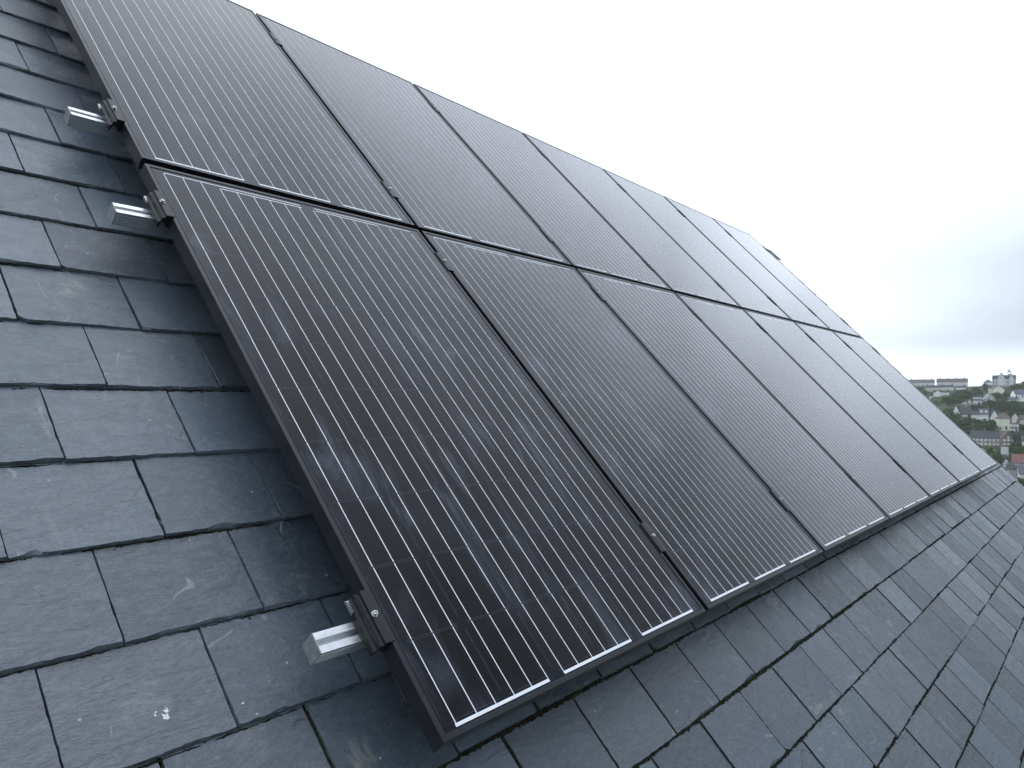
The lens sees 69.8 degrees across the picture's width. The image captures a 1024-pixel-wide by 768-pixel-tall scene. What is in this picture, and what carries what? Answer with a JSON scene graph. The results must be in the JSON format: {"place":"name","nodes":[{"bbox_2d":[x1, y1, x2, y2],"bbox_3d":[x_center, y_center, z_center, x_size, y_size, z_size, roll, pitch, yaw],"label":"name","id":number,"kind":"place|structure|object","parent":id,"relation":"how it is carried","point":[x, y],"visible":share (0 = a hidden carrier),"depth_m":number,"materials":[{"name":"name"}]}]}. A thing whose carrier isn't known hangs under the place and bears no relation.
{"place":"outdoors","nodes":[
{"label":"outdoors","id":0,"kind":"place"},
{"bbox_2d":[230,0,1023,386],"label":"sky","id":1,"kind":"structure","parent":0,"point":[875,148],"materials":[{"name":"white"}]},
{"bbox_2d":[602,168,790,319],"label":"solar panel","id":2,"kind":"object","parent":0,"point":[743,291],"visible":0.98,"depth_m":5.79,"materials":[{"name":"glass"}]},
{"bbox_2d":[664,196,829,329],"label":"solar panel","id":3,"kind":"object","parent":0,"point":[765,281],"visible":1,"depth_m":6.57,"materials":[{"name":"glass"}]},
{"bbox_2d":[744,309,959,499],"bbox_3d":[2.345,0.095,5.090,0.992,1.650,0.037,2,-45,-50],"label":"solar panel","id":4,"kind":"object","parent":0,"point":[929,474],"visible":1,"depth_m":5.02,"materials":[{"name":"glass"}]},
{"bbox_2d":[795,322,980,485],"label":"solar panel","id":5,"kind":"object","parent":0,"point":[957,464],"visible":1,"depth_m":5.81,"materials":[{"name":"glass"}]},
{"bbox_2d":[915,385,1023,470],"bbox_3d":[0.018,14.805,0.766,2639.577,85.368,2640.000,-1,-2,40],"label":"hillside","id":6,"kind":"structure","parent":0,"point":[943,406],"depth_m":559.30,"materials":[{"name":"green plant"}]},
{"bbox_2d":[0,0,1023,767],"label":"slate roofed house","id":7,"kind":"structure","parent":6,"relation":"on","point":[174,590],"depth_m":1.62,"materials":[{"name":"stone"}]},
{"bbox_2d":[63,98,848,324],"bbox_3d":[1.082,-0.650,4.788,7.213,0.220,0.159,2,-45,-50],"label":"mounting rail","id":8,"kind":"object","parent":7,"relation":"attached to","point":[109,121],"visible":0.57,"depth_m":2.06,"materials":[{"name":"metal"}]},
{"bbox_2d":[53,0,414,228],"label":"solar panel","id":9,"kind":"object","parent":8,"relation":"attached to","point":[220,90],"visible":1,"depth_m":2.54,"materials":[{"name":"glass"}]},
{"bbox_2d":[255,13,570,266],"bbox_3d":[-0.477,-1.159,3.515,0.992,1.650,0.036,2,-46,-50],"label":"solar panel","id":10,"kind":"object","parent":8,"relation":"attached to","point":[424,162],"visible":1,"depth_m":3.41,"materials":[{"name":"glass"}]},
{"bbox_2d":[413,84,670,290],"bbox_3d":[0.170,-1.139,4.293,0.992,1.650,0.035,2,-45,-50],"label":"solar panel","id":11,"kind":"object","parent":8,"relation":"attached to","point":[554,204],"visible":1,"depth_m":4.21,"materials":[{"name":"glass"}]},
{"bbox_2d":[523,133,739,307],"bbox_3d":[0.816,-1.122,5.072,0.992,1.650,0.035,2,-45,-50],"label":"solar panel","id":12,"kind":"object","parent":8,"relation":"attached to","point":[638,229],"visible":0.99,"depth_m":5.00,"materials":[{"name":"glass"}]},
{"bbox_2d":[713,218,860,336],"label":"solar panel","id":13,"kind":"object","parent":8,"relation":"attached to","point":[807,297],"visible":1,"depth_m":7.36,"materials":[{"name":"glass"}]},
{"bbox_2d":[107,190,880,354],"bbox_3d":[1.312,-0.338,4.589,7.213,0.220,0.159,2,-45,-50],"label":"mounting rail","id":14,"kind":"object","parent":7,"relation":"attached to","point":[157,215],"visible":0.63,"depth_m":1.86,"materials":[{"name":"metal"}]},
{"bbox_2d":[269,32,766,249],"bbox_3d":[0.469,-1.482,5.316,7.213,0.220,0.159,2,-45,-50],"label":"mounting rail","id":15,"kind":"object","parent":7,"relation":"attached to","point":[275,38],"visible":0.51,"depth_m":4.15,"materials":[{"name":"metal"}]},
{"bbox_2d":[302,439,981,703],"bbox_3d":[1.957,0.538,4.033,7.213,0.220,0.159,2,-45,-50],"label":"mounting rail","id":16,"kind":"object","parent":7,"relation":"attached to","point":[367,628],"visible":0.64,"depth_m":1.30,"materials":[{"name":"metal"}]},
{"bbox_2d":[140,163,705,752],"bbox_3d":[-0.240,0.022,1.976,0.992,1.650,0.035,2,-45,-50],"label":"solar panel","id":17,"kind":"object","parent":16,"relation":"attached to","point":[494,549],"visible":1,"depth_m":1.78,"materials":[{"name":"black glass"}]},
{"bbox_2d":[421,231,822,615],"bbox_3d":[0.406,0.040,2.756,0.992,1.650,0.035,2,-45,-50],"label":"solar panel","id":18,"kind":"object","parent":16,"relation":"attached to","point":[694,493],"visible":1,"depth_m":2.62,"materials":[{"name":"glass"}]},
{"bbox_2d":[576,269,888,555],"bbox_3d":[1.052,0.058,3.532,0.992,1.650,0.035,2,-45,-50],"label":"solar panel","id":19,"kind":"object","parent":16,"relation":"attached to","point":[782,453],"visible":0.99,"depth_m":3.43,"materials":[{"name":"glass"}]},
{"bbox_2d":[675,293,930,522],"bbox_3d":[1.700,0.079,4.311,0.992,1.650,0.035,2,-45,-50],"label":"solar panel","id":20,"kind":"object","parent":16,"relation":"attached to","point":[891,488],"visible":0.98,"depth_m":4.23,"materials":[{"name":"glass"}]},
{"bbox_2d":[833,331,997,473],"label":"solar panel","id":21,"kind":"object","parent":16,"relation":"attached to","point":[952,432],"visible":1,"depth_m":6.60,"materials":[{"name":"glass"}]},
{"bbox_2d":[909,378,934,386],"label":"terrace house","id":22,"kind":"structure","parent":6,"relation":"on","point":[922,382],"depth_m":917.33,"materials":[{"name":"grey paint"}]},
{"bbox_2d":[925,384,940,391],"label":"terrace house","id":23,"kind":"structure","parent":6,"relation":"on","point":[930,388],"depth_m":805.07,"materials":[{"name":"paint"}]},
{"bbox_2d":[933,390,941,395],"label":"cottage","id":24,"kind":"structure","parent":6,"relation":"on","point":[937,392],"depth_m":751.54,"materials":[{"name":"white paint"}]},
{"bbox_2d":[942,389,948,395],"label":"cottage","id":25,"kind":"structure","parent":6,"relation":"on","point":[945,392],"depth_m":751.11,"materials":[{"name":"paint"}]},
{"bbox_2d":[940,395,952,403],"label":"round tree","id":26,"kind":"object","parent":6,"relation":"on","point":[946,399],"visible":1,"depth_m":577.28,"materials":[{"name":"green plant"}]},
{"bbox_2d":[941,383,953,390],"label":"terrace house","id":27,"kind":"structure","parent":6,"relation":"on","point":[948,387],"depth_m":799.00,"materials":[{"name":"paint"}]},
{"bbox_2d":[936,377,967,386],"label":"terrace house","id":28,"kind":"structure","parent":6,"relation":"on","point":[956,381],"depth_m":869.54,"materials":[{"name":"grey tile"}]},
{"bbox_2d":[947,411,962,419],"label":"dark tree","id":29,"kind":"object","parent":6,"relation":"on","point":[952,414],"visible":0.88,"depth_m":454.50,"materials":[{"name":"green plant"}]},
{"bbox_2d":[953,404,960,414],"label":"house","id":30,"kind":"structure","parent":6,"relation":"on","point":[957,408],"depth_m":484.97,"materials":[{"name":"brick"}]},
{"bbox_2d":[952,419,962,426],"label":"round tree","id":31,"kind":"object","parent":6,"relation":"on","point":[957,421],"visible":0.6,"depth_m":433.45,"materials":[{"name":"green plant"}]},
{"bbox_2d":[953,399,965,403],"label":"dark tree","id":32,"kind":"object","parent":6,"relation":"on","point":[956,400],"visible":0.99,"depth_m":572.16,"materials":[{"name":"green plant"}]},
{"bbox_2d":[955,393,966,400],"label":"round tree","id":33,"kind":"object","parent":6,"relation":"on","point":[959,396],"visible":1,"depth_m":605.96,"materials":[{"name":"green plant"}]},
{"bbox_2d":[955,384,966,389],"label":"cottage","id":34,"kind":"structure","parent":6,"relation":"on","point":[960,387],"depth_m":809.89,"materials":[{"name":"paint"}]},
{"bbox_2d":[957,424,965,431],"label":"pale tree","id":35,"kind":"object","parent":6,"relation":"on","point":[963,429],"visible":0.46,"depth_m":422.21,"materials":[{"name":"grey plant"}]},
{"bbox_2d":[954,419,970,425],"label":"pale tree","id":36,"kind":"object","parent":6,"relation":"on","point":[963,421],"visible":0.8,"depth_m":434.11,"materials":[{"name":"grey plant"}]},
{"bbox_2d":[960,405,971,418],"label":"house","id":37,"kind":"structure","parent":6,"relation":"on","point":[964,412],"depth_m":473.73,"materials":[{"name":"stone"}]},
{"bbox_2d":[961,389,971,394],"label":"dark tree","id":38,"kind":"object","parent":6,"relation":"on","point":[964,391],"visible":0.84,"depth_m":617.80,"materials":[{"name":"green plant"}]},
{"bbox_2d":[916,385,1023,462],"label":"scrub","id":39,"kind":"object","parent":6,"relation":"on","point":[948,409],"visible":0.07,"depth_m":601.32,"materials":[{"name":"green plant"}]},
{"bbox_2d":[966,417,980,422],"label":"pale tree","id":40,"kind":"object","parent":6,"relation":"on","point":[974,420],"visible":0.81,"depth_m":441.99,"materials":[{"name":"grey plant"}]},
{"bbox_2d":[970,409,978,419],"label":"terrace house","id":41,"kind":"structure","parent":6,"relation":"on","point":[974,414],"depth_m":462.70,"materials":[{"name":"brick"}]},
{"bbox_2d":[972,394,981,404],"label":"house","id":42,"kind":"structure","parent":6,"relation":"on","point":[976,399],"depth_m":572.73,"materials":[{"name":"brick"}]},
{"bbox_2d":[974,402,990,408],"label":"pale tree","id":43,"kind":"object","parent":6,"relation":"on","point":[981,404],"visible":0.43,"depth_m":509.19,"materials":[{"name":"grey plant"}]},
{"bbox_2d":[978,406,989,420],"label":"house","id":44,"kind":"structure","parent":6,"relation":"on","point":[983,413],"depth_m":460.31,"materials":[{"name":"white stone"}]},
{"bbox_2d":[969,428,999,445],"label":"terrace house","id":45,"kind":"structure","parent":6,"relation":"on","point":[987,438],"depth_m":391.52,"materials":[{"name":"stone"}]},
{"bbox_2d":[983,380,992,386],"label":"chapel hall","id":46,"kind":"structure","parent":6,"relation":"on","point":[988,382],"depth_m":771.67,"materials":[{"name":"grey tile"}]},
{"bbox_2d":[983,399,993,407],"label":"dark tree","id":47,"kind":"object","parent":6,"relation":"on","point":[988,401],"visible":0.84,"depth_m":524.85,"materials":[{"name":"green plant"}]},
{"bbox_2d":[982,394,995,401],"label":"chapel","id":48,"kind":"structure","parent":6,"relation":"on","point":[986,397],"depth_m":569.45,"materials":[{"name":"white paint"}]},
{"bbox_2d":[989,410,997,419],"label":"house","id":49,"kind":"structure","parent":6,"relation":"on","point":[992,415],"depth_m":454.37,"materials":[{"name":"white stone"}]},
{"bbox_2d":[986,448,1000,453],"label":"dark tree","id":50,"kind":"object","parent":6,"relation":"on","point":[988,450],"visible":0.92,"depth_m":355.96,"materials":[{"name":"green plant"}]},
{"bbox_2d":[986,424,1001,430],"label":"pale tree","id":51,"kind":"object","parent":6,"relation":"on","point":[994,425],"visible":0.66,"depth_m":418.27,"materials":[{"name":"green plant"}]},
{"bbox_2d":[987,452,1003,461],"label":"pale tree","id":52,"kind":"object","parent":6,"relation":"on","point":[995,457],"visible":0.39,"depth_m":330.99,"materials":[{"name":"green plant"}]},
{"bbox_2d":[992,386,1004,393],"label":"bungalow","id":53,"kind":"object","parent":6,"relation":"on","point":[998,389],"visible":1,"depth_m":657.37,"materials":[{"name":"beige paint"}]},
{"bbox_2d":[992,453,1004,462],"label":"round tree","id":54,"kind":"object","parent":6,"relation":"on","point":[1000,455],"visible":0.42,"depth_m":341.23,"materials":[{"name":"green plant"}]},
{"bbox_2d":[993,403,1004,410],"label":"pale tree","id":55,"kind":"object","parent":6,"relation":"on","point":[998,407],"visible":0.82,"depth_m":509.80,"materials":[{"name":"green plant"}]},
{"bbox_2d":[995,410,1011,430],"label":"house","id":56,"kind":"structure","parent":6,"relation":"on","point":[1002,420],"depth_m":422.76,"materials":[{"name":"beige paint"}]},
{"bbox_2d":[992,369,1015,387],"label":"school","id":57,"kind":"object","parent":6,"relation":"on","point":[1002,380],"visible":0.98,"depth_m":770.18,"materials":[{"name":"stone"}]},
{"bbox_2d":[1001,447,1008,456],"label":"house","id":58,"kind":"structure","parent":6,"relation":"on","point":[1005,450],"depth_m":351.49,"materials":[{"name":"white paint"}]},
{"bbox_2d":[999,430,1013,446],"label":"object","id":59,"kind":"structure","parent":6,"relation":"on","point":[1006,437],"depth_m":380.33,"materials":[{"name":"brown stone"}]},
{"bbox_2d":[1002,454,1010,469],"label":"cottage","id":60,"kind":"structure","parent":6,"relation":"on","point":[1006,462],"depth_m":325.67,"materials":[{"name":"white paint"}]},
{"bbox_2d":[1006,462,1015,472],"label":"house","id":61,"kind":"structure","parent":6,"relation":"on","point":[1011,465],"depth_m":308.88,"materials":[{"name":"grey"}]},
{"bbox_2d":[1004,399,1019,405],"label":"dark tree","id":62,"kind":"object","parent":6,"relation":"on","point":[1010,402],"visible":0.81,"depth_m":505.89,"materials":[{"name":"green plant"}]},
{"bbox_2d":[1005,406,1018,412],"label":"dark tree","id":63,"kind":"object","parent":6,"relation":"on","point":[1008,408],"visible":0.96,"depth_m":491.31,"materials":[{"name":"green plant"}]},
{"bbox_2d":[1009,466,1017,480],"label":"house","id":64,"kind":"structure","parent":6,"relation":"on","point":[1014,473],"depth_m":288.05,"materials":[{"name":"grey tile"}]},
{"bbox_2d":[1007,396,1019,401],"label":"villa","id":65,"kind":"object","parent":6,"relation":"on","point":[1013,398],"visible":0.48,"depth_m":563.70,"materials":[{"name":"white paint"}]},
{"bbox_2d":[1010,418,1018,433],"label":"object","id":66,"kind":"object","parent":6,"relation":"on","point":[1013,426],"visible":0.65,"depth_m":405.82,"materials":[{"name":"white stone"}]},
{"bbox_2d":[1007,440,1021,452],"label":"pale tree","id":67,"kind":"object","parent":6,"relation":"on","point":[1014,443],"visible":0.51,"depth_m":359.86,"materials":[{"name":"green plant"}]},
{"bbox_2d":[1011,413,1019,422],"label":"house","id":68,"kind":"structure","parent":6,"relation":"on","point":[1014,417],"depth_m":426.65,"materials":[{"name":"white paint"}]},
{"bbox_2d":[1009,445,1023,453],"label":"round tree","id":69,"kind":"object","parent":6,"relation":"on","point":[1021,447],"visible":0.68,"depth_m":348.15,"materials":[{"name":"green plant"}]},
{"bbox_2d":[1012,446,1020,453],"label":"dark tree","id":70,"kind":"object","parent":6,"relation":"on","point":[1013,451],"visible":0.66,"depth_m":347.56,"materials":[{"name":"green plant"}]},
{"bbox_2d":[1010,390,1023,400],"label":"villa","id":71,"kind":"object","parent":6,"relation":"on","point":[1017,393],"visible":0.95,"depth_m":572.38,"materials":[{"name":"white paint"}]},
{"bbox_2d":[1011,454,1023,466],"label":"house","id":72,"kind":"structure","parent":6,"relation":"on","point":[1017,459],"depth_m":329.39,"materials":[{"name":"red tile"}]},
{"bbox_2d":[1012,431,1022,440],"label":"pale tree","id":73,"kind":"object","parent":6,"relation":"on","point":[1017,436],"visible":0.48,"depth_m":380.92,"materials":[{"name":"green plant"}]},
{"bbox_2d":[1011,431,1023,437],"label":"pale tree","id":74,"kind":"object","parent":6,"relation":"on","point":[1015,435],"visible":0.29,"depth_m":384.19,"materials":[{"name":"green plant"}]},
{"bbox_2d":[1012,404,1023,414],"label":"pale tree","id":75,"kind":"object","parent":6,"relation":"on","point":[1019,408],"visible":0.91,"depth_m":487.75,"materials":[{"name":"green plant"}]},
{"bbox_2d":[1017,465,1023,478],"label":"house","id":76,"kind":"structure","parent":6,"relation":"on","point":[1020,468],"depth_m":294.83,"materials":[{"name":"white stone"}]},
{"bbox_2d":[1018,477,1023,485],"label":"round tree","id":77,"kind":"object","parent":6,"relation":"on","point":[1020,481],"visible":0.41,"depth_m":289.26,"materials":[{"name":"green plant"}]},
{"bbox_2d":[1019,415,1023,425],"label":"house","id":78,"kind":"structure","parent":6,"relation":"on","point":[1021,417],"depth_m":430.02,"materials":[{"name":"white tile"}]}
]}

